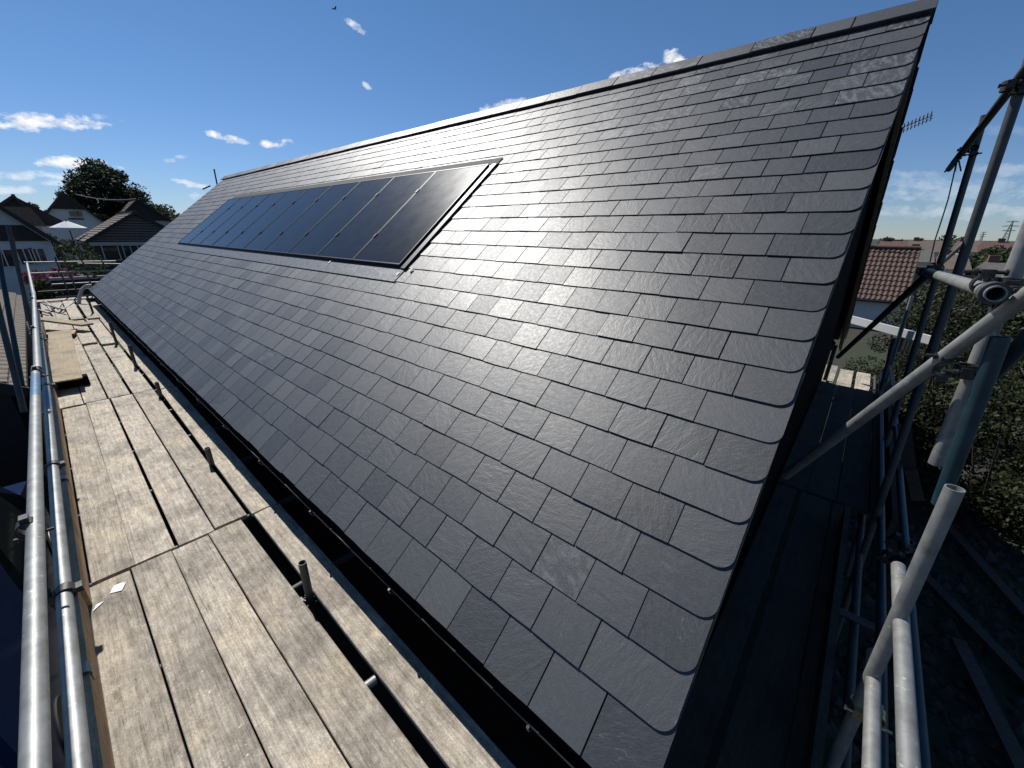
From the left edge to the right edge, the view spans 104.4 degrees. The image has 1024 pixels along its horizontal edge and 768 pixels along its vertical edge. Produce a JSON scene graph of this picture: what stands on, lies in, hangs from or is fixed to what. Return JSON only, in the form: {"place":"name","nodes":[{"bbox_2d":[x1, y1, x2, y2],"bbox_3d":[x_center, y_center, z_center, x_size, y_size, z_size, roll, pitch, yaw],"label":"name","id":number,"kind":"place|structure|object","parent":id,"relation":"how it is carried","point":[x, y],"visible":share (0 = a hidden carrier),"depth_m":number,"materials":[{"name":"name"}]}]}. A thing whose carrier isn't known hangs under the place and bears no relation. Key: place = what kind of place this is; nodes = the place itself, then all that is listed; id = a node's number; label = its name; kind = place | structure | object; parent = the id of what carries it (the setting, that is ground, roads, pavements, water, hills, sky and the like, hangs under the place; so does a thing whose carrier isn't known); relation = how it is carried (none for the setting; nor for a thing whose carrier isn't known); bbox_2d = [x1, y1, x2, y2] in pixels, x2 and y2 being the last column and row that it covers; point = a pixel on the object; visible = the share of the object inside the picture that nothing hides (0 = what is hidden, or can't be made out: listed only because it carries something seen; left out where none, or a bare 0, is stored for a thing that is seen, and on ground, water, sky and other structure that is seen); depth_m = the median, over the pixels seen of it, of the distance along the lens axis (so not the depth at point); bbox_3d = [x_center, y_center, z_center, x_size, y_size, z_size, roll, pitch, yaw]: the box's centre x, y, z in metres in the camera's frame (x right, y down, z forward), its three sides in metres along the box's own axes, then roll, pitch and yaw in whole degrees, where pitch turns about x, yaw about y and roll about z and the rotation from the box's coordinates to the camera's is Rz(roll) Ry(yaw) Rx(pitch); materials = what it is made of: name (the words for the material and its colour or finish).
{"place":"outdoors","nodes":[
{"label":"outdoors","id":0,"kind":"place"},
{"bbox_2d":[0,205,59,308],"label":"white house","id":1,"kind":"structure","parent":0,"point":[33,243],"depth_m":21.19,"materials":[{"name":"paint"}]},
{"bbox_2d":[1,249,22,267],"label":"window","id":2,"kind":"structure","parent":1,"relation":"in","point":[7,257],"depth_m":20.87,"materials":[{"name":"white paint"}]},
{"bbox_2d":[17,248,37,265],"bbox_3d":[-26.082,-6.825,21.284,0.050,0.890,0.699,18,27,38],"label":"window","id":3,"kind":"structure","parent":1,"relation":"in","point":[24,255],"depth_m":21.28,"materials":[{"name":"white paint"}]},
{"bbox_2d":[28,248,49,264],"bbox_3d":[-25.766,-6.959,21.620,0.050,0.857,0.594,18,27,38],"label":"window","id":4,"kind":"structure","parent":1,"relation":"in","point":[40,254],"depth_m":21.62,"materials":[{"name":"white paint"}]},
{"bbox_2d":[0,194,63,230],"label":"brown roofed house","id":5,"kind":"structure","parent":0,"point":[29,213],"depth_m":31.17,"materials":[{"name":"tile"}]},
{"bbox_2d":[55,383,83,410],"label":"scaffold board","id":6,"kind":"object","parent":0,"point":[71,397],"visible":0.23,"depth_m":5.62,"materials":[{"name":"wood"}]},
{"bbox_2d":[57,373,90,389],"bbox_3d":[-6.635,-0.040,6.005,0.160,0.133,0.330,18,27,38],"label":"timber block","id":7,"kind":"object","parent":6,"relation":"on","point":[85,380],"depth_m":5.97,"materials":[{"name":"wood"}]},
{"bbox_2d":[58,318,80,344],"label":"scaffold board","id":8,"kind":"object","parent":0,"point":[62,327],"visible":0.4,"depth_m":9.44,"materials":[{"name":"wood"}]},
{"bbox_2d":[70,319,97,345],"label":"scaffold board","id":9,"kind":"object","parent":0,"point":[85,335],"visible":0.72,"depth_m":8.70,"materials":[{"name":"wood"}]},
{"bbox_2d":[74,344,106,404],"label":"scaffold board","id":10,"kind":"object","parent":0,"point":[93,391],"visible":0.59,"depth_m":6.13,"materials":[{"name":"wood"}]},
{"bbox_2d":[62,405,135,585],"bbox_3d":[-2.197,2.394,2.756,9.665,1.992,0.373,17,26,36],"label":"scaffold board","id":11,"kind":"object","parent":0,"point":[108,551],"visible":0.89,"depth_m":3.45,"materials":[{"name":"wood"}]},
{"bbox_2d":[86,318,116,345],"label":"scaffold board","id":12,"kind":"object","parent":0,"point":[102,333],"visible":0.87,"depth_m":8.90,"materials":[{"name":"wood"}]},
{"bbox_2d":[84,342,129,399],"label":"scaffold board","id":13,"kind":"object","parent":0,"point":[114,386],"visible":0.96,"depth_m":6.60,"materials":[{"name":"wood"}]},
{"bbox_2d":[44,481,193,767],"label":"driveway","id":14,"kind":"structure","parent":0,"point":[46,500],"depth_m":4.46,"materials":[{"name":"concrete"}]},
{"bbox_2d":[0,481,65,767],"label":"parked van","id":15,"kind":"object","parent":14,"relation":"on","point":[13,497],"visible":0.27,"depth_m":3.26,"materials":[{"name":"blue paint"}]},
{"bbox_2d":[103,344,152,393],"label":"scaffold board","id":16,"kind":"object","parent":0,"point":[133,378],"visible":0.98,"depth_m":6.72,"materials":[{"name":"wood"}]},
{"bbox_2d":[86,399,174,565],"bbox_3d":[-2.136,2.362,2.837,9.735,1.997,0.264,18,27,38],"label":"scaffold board","id":17,"kind":"object","parent":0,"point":[147,534],"visible":0.98,"depth_m":3.63,"materials":[{"name":"wood"}]},
{"bbox_2d":[87,571,191,767],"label":"scaffold board","id":18,"kind":"object","parent":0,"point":[143,729],"visible":0.92,"depth_m":2.09,"materials":[{"name":"wood"}]},
{"bbox_2d":[119,340,174,388],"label":"scaffold board","id":19,"kind":"object","parent":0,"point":[150,369],"visible":0.85,"depth_m":6.85,"materials":[{"name":"wood"}]},
{"bbox_2d":[111,394,214,547],"bbox_3d":[-2.053,2.331,2.929,9.748,1.993,0.443,20,28,41],"label":"scaffold board","id":20,"kind":"object","parent":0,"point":[187,519],"visible":0.98,"depth_m":3.82,"materials":[{"name":"wood"}]},
{"bbox_2d":[133,390,247,530],"bbox_3d":[-1.980,2.298,3.014,0.617,1.996,9.754,-18,28,-40],"label":"scaffold board","id":21,"kind":"object","parent":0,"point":[219,503],"visible":0.98,"depth_m":4.01,"materials":[{"name":"wood"}]},
{"bbox_2d":[131,551,269,767],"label":"scaffold board","id":22,"kind":"object","parent":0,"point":[218,731],"visible":1,"depth_m":2.14,"materials":[{"name":"wood"}]},
{"bbox_2d":[161,387,277,516],"bbox_3d":[-1.887,2.272,3.072,0.776,2.004,9.634,-16,26,-37],"label":"scaffold board","id":23,"kind":"object","parent":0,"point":[254,496],"visible":0.94,"depth_m":4.16,"materials":[{"name":"wood"}]},
{"bbox_2d":[172,535,348,767],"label":"scaffold board","id":24,"kind":"object","parent":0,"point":[289,728],"visible":1,"depth_m":2.17,"materials":[{"name":"wood"}]},
{"bbox_2d":[209,520,427,767],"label":"scaffold board","id":25,"kind":"object","parent":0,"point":[363,729],"visible":1,"depth_m":2.20,"materials":[{"name":"wood"}]},
{"bbox_2d":[254,504,515,767],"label":"scaffold board","id":26,"kind":"object","parent":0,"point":[452,732],"visible":0.98,"depth_m":2.22,"materials":[{"name":"wood"}]},
{"bbox_2d":[77,0,938,767],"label":"slate roofed house","id":27,"kind":"structure","parent":0,"point":[519,440],"depth_m":2.79,"materials":[{"name":"grey stone"}]},
{"bbox_2d":[178,197,240,243],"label":"solar panel","id":28,"kind":"object","parent":27,"relation":"attached to","point":[205,223],"visible":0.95,"depth_m":10.45,"materials":[{"name":"black glass"}]},
{"bbox_2d":[188,196,253,245],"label":"solar panel","id":29,"kind":"object","parent":27,"relation":"attached to","point":[207,231],"visible":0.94,"depth_m":9.84,"materials":[{"name":"black glass"}]},
{"bbox_2d":[199,193,270,246],"bbox_3d":[-6.430,-3.823,9.229,1.019,1.157,1.423,18,27,38],"label":"solar panel","id":30,"kind":"object","parent":27,"relation":"attached to","point":[220,231],"visible":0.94,"depth_m":9.21,"materials":[{"name":"black glass"}]},
{"bbox_2d":[211,191,287,247],"bbox_3d":[-5.671,-3.579,8.613,1.019,1.156,1.422,18,27,38],"label":"solar panel","id":31,"kind":"object","parent":27,"relation":"attached to","point":[246,222],"visible":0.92,"depth_m":8.60,"materials":[{"name":"black glass"}]},
{"bbox_2d":[226,188,308,249],"bbox_3d":[-4.913,-3.336,7.997,1.019,1.156,1.422,18,27,38],"label":"solar panel","id":32,"kind":"object","parent":27,"relation":"attached to","point":[255,228],"visible":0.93,"depth_m":7.97,"materials":[{"name":"black glass"}]},
{"bbox_2d":[243,185,331,251],"bbox_3d":[-4.154,-3.092,7.381,1.019,1.156,1.422,18,27,38],"label":"solar panel","id":33,"kind":"object","parent":27,"relation":"attached to","point":[281,222],"visible":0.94,"depth_m":7.36,"materials":[{"name":"black glass"}]},
{"bbox_2d":[263,181,360,254],"bbox_3d":[-3.396,-2.849,6.765,1.019,1.157,1.423,18,27,38],"label":"solar panel","id":34,"kind":"object","parent":27,"relation":"attached to","point":[296,231],"visible":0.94,"depth_m":6.74,"materials":[{"name":"black glass"}]},
{"bbox_2d":[287,177,393,257],"bbox_3d":[-2.637,-2.605,6.149,1.019,1.157,1.422,18,27,38],"label":"solar panel","id":35,"kind":"object","parent":27,"relation":"attached to","point":[318,237],"visible":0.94,"depth_m":6.12,"materials":[{"name":"black glass"}]},
{"bbox_2d":[316,171,435,261],"bbox_3d":[-1.879,-2.362,5.533,1.019,1.157,1.423,18,27,38],"label":"solar panel","id":36,"kind":"object","parent":27,"relation":"attached to","point":[362,228],"visible":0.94,"depth_m":5.50,"materials":[{"name":"black glass"}]},
{"bbox_2d":[353,164,489,266],"bbox_3d":[-1.127,-2.121,4.924,0.999,1.157,1.423,18,27,38],"label":"solar panel","id":37,"kind":"object","parent":27,"relation":"attached to","point":[405,231],"visible":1,"depth_m":4.86,"materials":[{"name":"black glass"}]},
{"bbox_2d":[0,0,1023,240],"label":"sky","id":38,"kind":"structure","parent":0,"point":[168,94],"materials":[{"name":"blue"}]},
{"bbox_2d":[26,239,1023,767],"bbox_3d":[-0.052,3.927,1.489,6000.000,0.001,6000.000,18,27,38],"label":"ground","id":39,"kind":"structure","parent":0,"point":[940,731],"depth_m":4.50,"materials":[{"name":"soil"}]},
{"bbox_2d":[0,289,48,495],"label":"tiled garage","id":40,"kind":"structure","parent":39,"relation":"on","point":[14,429],"depth_m":6.34,"materials":[{"name":"brown tile"}]},
{"bbox_2d":[22,269,66,310],"bbox_3d":[-22.616,-4.454,19.528,2.040,2.334,1.659,18,27,38],"label":"shrub","id":41,"kind":"object","parent":39,"relation":"on","point":[38,276],"visible":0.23,"depth_m":18.92,"materials":[{"name":"pink plant"}]},
{"bbox_2d":[40,302,55,317],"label":"scaffold board","id":42,"kind":"object","parent":39,"relation":"on","point":[51,314],"visible":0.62,"depth_m":11.22,"materials":[{"name":"wood"}]},
{"bbox_2d":[27,278,69,322],"bbox_3d":[-19.622,-3.377,16.920,1.388,2.240,1.398,18,27,38],"label":"shrub","id":43,"kind":"object","parent":39,"relation":"on","point":[39,284],"visible":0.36,"depth_m":16.51,"materials":[{"name":"green plant"}]},
{"bbox_2d":[44,322,59,333],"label":"scaffold board","id":44,"kind":"object","parent":39,"relation":"on","point":[51,327],"visible":0.33,"depth_m":9.53,"materials":[{"name":"wood"}]},
{"bbox_2d":[43,231,76,268],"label":"shrub","id":45,"kind":"object","parent":39,"relation":"on","point":[59,249],"visible":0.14,"depth_m":29.73,"materials":[{"name":"green plant"}]},
{"bbox_2d":[51,301,69,318],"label":"scaffold board","id":46,"kind":"object","parent":39,"relation":"on","point":[59,314],"visible":0.76,"depth_m":11.22,"materials":[{"name":"wood"}]},
{"bbox_2d":[49,219,87,274],"bbox_3d":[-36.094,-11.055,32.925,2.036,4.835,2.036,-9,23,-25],"label":"garden parasol","id":47,"kind":"object","parent":39,"relation":"on","point":[66,225],"visible":0.7,"depth_m":31.83,"materials":[{"name":"fabric"}]},
{"bbox_2d":[62,300,83,320],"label":"scaffold board","id":48,"kind":"object","parent":39,"relation":"on","point":[74,313],"visible":0.88,"depth_m":10.94,"materials":[{"name":"wood"}]},
{"bbox_2d":[42,191,104,267],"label":"white gabled house","id":49,"kind":"structure","parent":39,"relation":"on","point":[63,206],"depth_m":42.77,"materials":[{"name":"paint"}]},
{"bbox_2d":[55,239,95,275],"bbox_3d":[-35.152,-9.701,31.413,2.931,3.408,2.304,-14,25,-33],"label":"shrub","id":50,"kind":"object","parent":39,"relation":"on","point":[71,242],"visible":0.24,"depth_m":31.19,"materials":[{"name":"green plant"}]},
{"bbox_2d":[53,242,109,277],"bbox_3d":[-28.848,-7.752,26.569,3.024,3.358,3.144,18,27,38],"label":"shrub","id":51,"kind":"object","parent":39,"relation":"on","point":[83,255],"visible":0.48,"depth_m":26.34,"materials":[{"name":"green plant"}]},
{"bbox_2d":[49,275,114,320],"bbox_3d":[-18.120,-4.505,20.096,0.120,2.128,6.600,18,27,38],"label":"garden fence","id":52,"kind":"object","parent":39,"relation":"on","point":[56,280],"visible":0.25,"depth_m":18.04,"materials":[{"name":"wood"}]},
{"bbox_2d":[57,175,106,213],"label":"broadleaf tree","id":53,"kind":"object","parent":39,"relation":"on","point":[98,209],"visible":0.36,"depth_m":51.42,"materials":[{"name":"green plant"}]},
{"bbox_2d":[76,300,99,319],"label":"scaffold board","id":54,"kind":"object","parent":39,"relation":"on","point":[86,309],"visible":0.85,"depth_m":11.01,"materials":[{"name":"wood"}]},
{"bbox_2d":[91,302,106,315],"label":"scaffold board","id":55,"kind":"object","parent":39,"relation":"on","point":[97,308],"visible":0.62,"depth_m":11.67,"materials":[{"name":"wood"}]},
{"bbox_2d":[53,157,162,216],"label":"broadleaf tree","id":56,"kind":"object","parent":39,"relation":"on","point":[104,180],"visible":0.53,"depth_m":52.91,"materials":[{"name":"green plant"}]},
{"bbox_2d":[99,315,130,342],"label":"scaffold board","id":57,"kind":"object","parent":39,"relation":"on","point":[120,334],"visible":0.8,"depth_m":9.48,"materials":[{"name":"wood"}]},
{"bbox_2d":[75,210,164,277],"bbox_3d":[-32.610,-11.922,34.398,9.048,5.498,6.687,18,27,38],"label":"clapboard bungalow","id":58,"kind":"object","parent":39,"relation":"on","point":[120,237],"visible":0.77,"depth_m":30.89,"materials":[{"name":"brown tile"}]},
{"bbox_2d":[101,245,121,260],"bbox_3d":[-30.767,-10.110,30.483,0.050,1.211,0.946,18,27,38],"label":"window","id":59,"kind":"structure","parent":58,"relation":"in","point":[111,253],"depth_m":30.51,"materials":[{"name":"glass"}]},
{"bbox_2d":[121,245,138,257],"bbox_3d":[-29.997,-10.457,31.295,0.050,0.947,0.937,18,27,38],"label":"window","id":60,"kind":"structure","parent":58,"relation":"in","point":[128,250],"depth_m":31.19,"materials":[{"name":"white paint"}]},
{"bbox_2d":[24,169,217,337],"bbox_3d":[-12.130,-5.138,16.072,2.428,6.273,10.150,18,27,38],"label":"end scaffold","id":61,"kind":"object","parent":39,"relation":"on","point":[90,296],"visible":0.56,"depth_m":13.54,"materials":[{"name":"metal"}]},
{"bbox_2d":[115,198,172,225],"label":"grey gabled house","id":62,"kind":"structure","parent":39,"relation":"on","point":[140,207],"depth_m":51.40,"materials":[{"name":"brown tile"}]},
{"bbox_2d":[155,204,175,219],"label":"broadleaf tree","id":63,"kind":"object","parent":39,"relation":"on","point":[165,211],"visible":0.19,"depth_m":63.09,"materials":[{"name":"green plant"}]},
{"bbox_2d":[0,226,377,767],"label":"eaves scaffold","id":64,"kind":"object","parent":39,"relation":"on","point":[87,743],"visible":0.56,"depth_m":1.78,"materials":[{"name":"silver metal"}]},
{"bbox_2d":[48,330,82,382],"bbox_3d":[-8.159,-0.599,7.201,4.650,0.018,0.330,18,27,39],"label":"plywood sheet","id":65,"kind":"object","parent":64,"relation":"on","point":[64,365],"visible":0.86,"depth_m":6.74,"materials":[{"name":"wood"}]},
{"bbox_2d":[41,317,93,326],"bbox_3d":[-10.357,-1.438,9.157,1.500,0.041,0.220,7,22,11],"label":"loose plank","id":66,"kind":"object","parent":64,"relation":"on","point":[63,321],"visible":0.79,"depth_m":9.09,"materials":[{"name":"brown wood"}]},
{"bbox_2d":[663,484,796,767],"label":"scaffold board","id":67,"kind":"object","parent":39,"relation":"on","point":[700,717],"visible":0.84,"depth_m":2.32,"materials":[{"name":"wood"}]},
{"bbox_2d":[714,492,830,767],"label":"scaffold board","id":68,"kind":"object","parent":39,"relation":"on","point":[756,732],"visible":0.9,"depth_m":2.28,"materials":[{"name":"wood"}]},
{"bbox_2d":[783,502,844,767],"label":"scaffold board","id":69,"kind":"object","parent":39,"relation":"on","point":[796,746],"visible":0.56,"depth_m":2.29,"materials":[{"name":"wood"}]},
{"bbox_2d":[835,388,873,514],"bbox_3d":[2.109,0.729,7.303,6.399,1.990,4.246,18,27,38],"label":"scaffold board","id":70,"kind":"object","parent":39,"relation":"on","point":[853,487],"visible":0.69,"depth_m":4.22,"materials":[{"name":"wood"}]},
{"bbox_2d":[833,355,896,397],"bbox_3d":[9.372,-0.072,10.499,1.268,1.339,1.592,18,27,38],"label":"shrub","id":71,"kind":"object","parent":39,"relation":"on","point":[855,367],"visible":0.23,"depth_m":10.54,"materials":[{"name":"green plant"}]},
{"bbox_2d":[742,59,1023,767],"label":"gable scaffold","id":72,"kind":"object","parent":39,"relation":"on","point":[994,357],"visible":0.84,"depth_m":1.72,"materials":[{"name":"metal"}]},
{"bbox_2d":[851,316,930,343],"bbox_3d":[6.472,-1.090,7.204,0.050,0.234,2.074,-3,21,-11],"label":"plank rail","id":73,"kind":"object","parent":72,"relation":"attached to","point":[891,329],"visible":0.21,"depth_m":6.87,"materials":[{"name":"white paint"}]},
{"bbox_2d":[929,155,965,261],"bbox_3d":[3.806,-1.556,3.527,0.126,0.899,0.063,18,27,38],"label":"rope","id":74,"kind":"object","parent":72,"relation":"hanging from","point":[955,159],"visible":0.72,"depth_m":3.44,"materials":[{"name":"black"}]},
{"bbox_2d":[851,280,962,391],"bbox_3d":[9.556,-0.899,9.735,1.510,3.425,1.807,18,27,38],"label":"shrub","id":75,"kind":"object","parent":39,"relation":"on","point":[939,290],"visible":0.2,"depth_m":9.69,"materials":[{"name":"green plant"}]},
{"bbox_2d":[801,478,1023,767],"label":"rubble","id":76,"kind":"object","parent":39,"relation":"on","point":[942,690],"visible":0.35,"depth_m":4.40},
{"bbox_2d":[904,477,1022,535],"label":"timber length","id":77,"kind":"object","parent":76,"relation":"on","point":[967,508],"depth_m":6.31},
{"bbox_2d":[925,574,1023,686],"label":"timber length","id":78,"kind":"object","parent":76,"relation":"on","point":[1006,660],"visible":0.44,"depth_m":4.39,"materials":[{"name":"wood"}]},
{"bbox_2d":[947,525,1023,620],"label":"timber length","id":79,"kind":"object","parent":76,"relation":"on","point":[1008,594],"visible":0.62,"depth_m":5.15,"materials":[{"name":"wood"}]},
{"bbox_2d":[949,636,1023,767],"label":"timber length","id":80,"kind":"object","parent":76,"relation":"on","point":[1012,750],"visible":1,"depth_m":3.68,"materials":[{"name":"wood"}]},
{"bbox_2d":[911,244,934,295],"bbox_3d":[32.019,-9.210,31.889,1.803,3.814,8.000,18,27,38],"label":"bungalow","id":81,"kind":"object","parent":39,"relation":"on","point":[924,259],"visible":0.15,"depth_m":29.20,"materials":[{"name":"grey tile"}]},
{"bbox_2d":[871,388,998,495],"bbox_3d":[7.300,0.868,7.160,1.346,1.899,1.842,3,21,5],"label":"shrub","id":82,"kind":"object","parent":39,"relation":"on","point":[922,453],"visible":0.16,"depth_m":6.69,"materials":[{"name":"green plant"}]},
{"bbox_2d":[888,290,999,411],"bbox_3d":[9.413,-0.557,8.814,1.785,3.437,2.299,5,21,11],"label":"shrub","id":83,"kind":"object","parent":39,"relation":"on","point":[928,385],"visible":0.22,"depth_m":8.55,"materials":[{"name":"green plant"}]},
{"bbox_2d":[926,248,971,282],"bbox_3d":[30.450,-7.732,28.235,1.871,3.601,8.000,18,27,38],"label":"bungalow","id":84,"kind":"object","parent":39,"relation":"on","point":[949,264],"visible":0.19,"depth_m":25.99,"materials":[{"name":"white paint"}]},
{"bbox_2d":[894,291,1023,392],"bbox_3d":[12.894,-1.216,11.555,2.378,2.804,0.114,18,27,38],"label":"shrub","id":85,"kind":"object","parent":39,"relation":"on","point":[909,342],"visible":0.05,"depth_m":12.16,"materials":[{"name":"plant"}]},
{"bbox_2d":[898,337,1023,519],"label":"shrub","id":86,"kind":"object","parent":39,"relation":"on","point":[932,426],"visible":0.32,"depth_m":6.64,"materials":[{"name":"green plant"}]},
{"bbox_2d":[899,273,1023,311],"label":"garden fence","id":87,"kind":"object","parent":39,"relation":"on","point":[987,279],"visible":0.09,"depth_m":23.21,"materials":[{"name":"wood"}]},
{"bbox_2d":[904,380,1023,549],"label":"shrub","id":88,"kind":"object","parent":39,"relation":"on","point":[1001,491],"visible":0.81,"depth_m":5.99,"materials":[{"name":"green plant"}]},
{"bbox_2d":[921,291,1023,470],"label":"shrub","id":89,"kind":"object","parent":39,"relation":"on","point":[1015,326],"visible":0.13,"depth_m":7.56,"materials":[{"name":"green plant"}]},
{"bbox_2d":[965,257,986,278],"bbox_3d":[32.831,-7.585,28.757,4.166,3.016,4.448,18,27,38],"label":"broadleaf tree","id":90,"kind":"object","parent":39,"relation":"on","point":[974,263],"visible":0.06,"depth_m":28.20,"materials":[{"name":"green plant"}]},
{"bbox_2d":[969,245,1012,258],"bbox_3d":[37.960,-9.262,32.191,4.090,3.845,4.286,18,27,38],"label":"broadleaf tree","id":91,"kind":"object","parent":39,"relation":"on","point":[996,249],"visible":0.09,"depth_m":31.20,"materials":[{"name":"green plant"}]},
{"bbox_2d":[972,255,1023,277],"bbox_3d":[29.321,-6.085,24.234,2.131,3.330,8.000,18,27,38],"label":"bungalow","id":92,"kind":"object","parent":39,"relation":"on","point":[992,262],"visible":0.16,"depth_m":23.69,"materials":[{"name":"grey tile"}]},
{"bbox_2d":[777,381,836,492],"bbox_3d":[1.611,0.678,7.420,6.400,1.989,3.936,18,27,38],"label":"scaffold board","id":93,"kind":"object","parent":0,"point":[809,436],"visible":0.74,"depth_m":4.87,"materials":[{"name":"wood"}]},
{"bbox_2d":[821,364,837,383],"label":"scaffold board","id":94,"kind":"object","parent":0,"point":[832,374],"visible":0.32,"depth_m":8.20,"materials":[{"name":"wood"}]},
{"bbox_2d":[805,385,854,503],"bbox_3d":[1.860,0.703,7.362,6.400,1.991,4.016,18,27,38],"label":"scaffold board","id":95,"kind":"object","parent":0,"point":[823,482],"visible":0.68,"depth_m":4.35,"materials":[{"name":"wood"}]},
{"bbox_2d":[834,369,853,394],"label":"scaffold board","id":96,"kind":"object","parent":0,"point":[845,377],"visible":0.59,"depth_m":8.12,"materials":[{"name":"wood"}]},
{"bbox_2d":[853,372,870,397],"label":"scaffold board","id":97,"kind":"object","parent":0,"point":[862,381],"visible":0.56,"depth_m":7.97,"materials":[{"name":"wood"}]},
{"bbox_2d":[868,392,877,516],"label":"scaffold board","id":98,"kind":"object","parent":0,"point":[873,476],"visible":0.23,"depth_m":4.21,"materials":[{"name":"wood"}]},
{"bbox_2d":[850,245,921,327],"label":"red tiled building","id":99,"kind":"structure","parent":0,"point":[888,276],"depth_m":19.45,"materials":[{"name":"tile"}]},
{"bbox_2d":[902,111,932,132],"bbox_3d":[18.694,-9.773,19.470,1.257,5.862,0.576,18,27,38],"label":"tv aerial","id":100,"kind":"object","parent":99,"relation":"on","point":[922,119],"visible":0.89,"depth_m":18.41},
{"bbox_2d":[879,238,908,245],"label":"terraced house","id":101,"kind":"structure","parent":0,"point":[885,241],"depth_m":44.12,"materials":[{"name":"tile"}]},
{"bbox_2d":[908,237,942,264],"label":"terraced house","id":102,"kind":"structure","parent":0,"point":[924,244],"depth_m":46.04,"materials":[{"name":"brown tile"}]},
{"bbox_2d":[950,237,983,258],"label":"terraced house","id":103,"kind":"structure","parent":0,"point":[974,250],"depth_m":41.64,"materials":[{"name":"brown tile"}]},
{"bbox_2d":[977,238,1014,252],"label":"terraced house","id":104,"kind":"structure","parent":0,"point":[988,245],"depth_m":38.25,"materials":[{"name":"red brick"}]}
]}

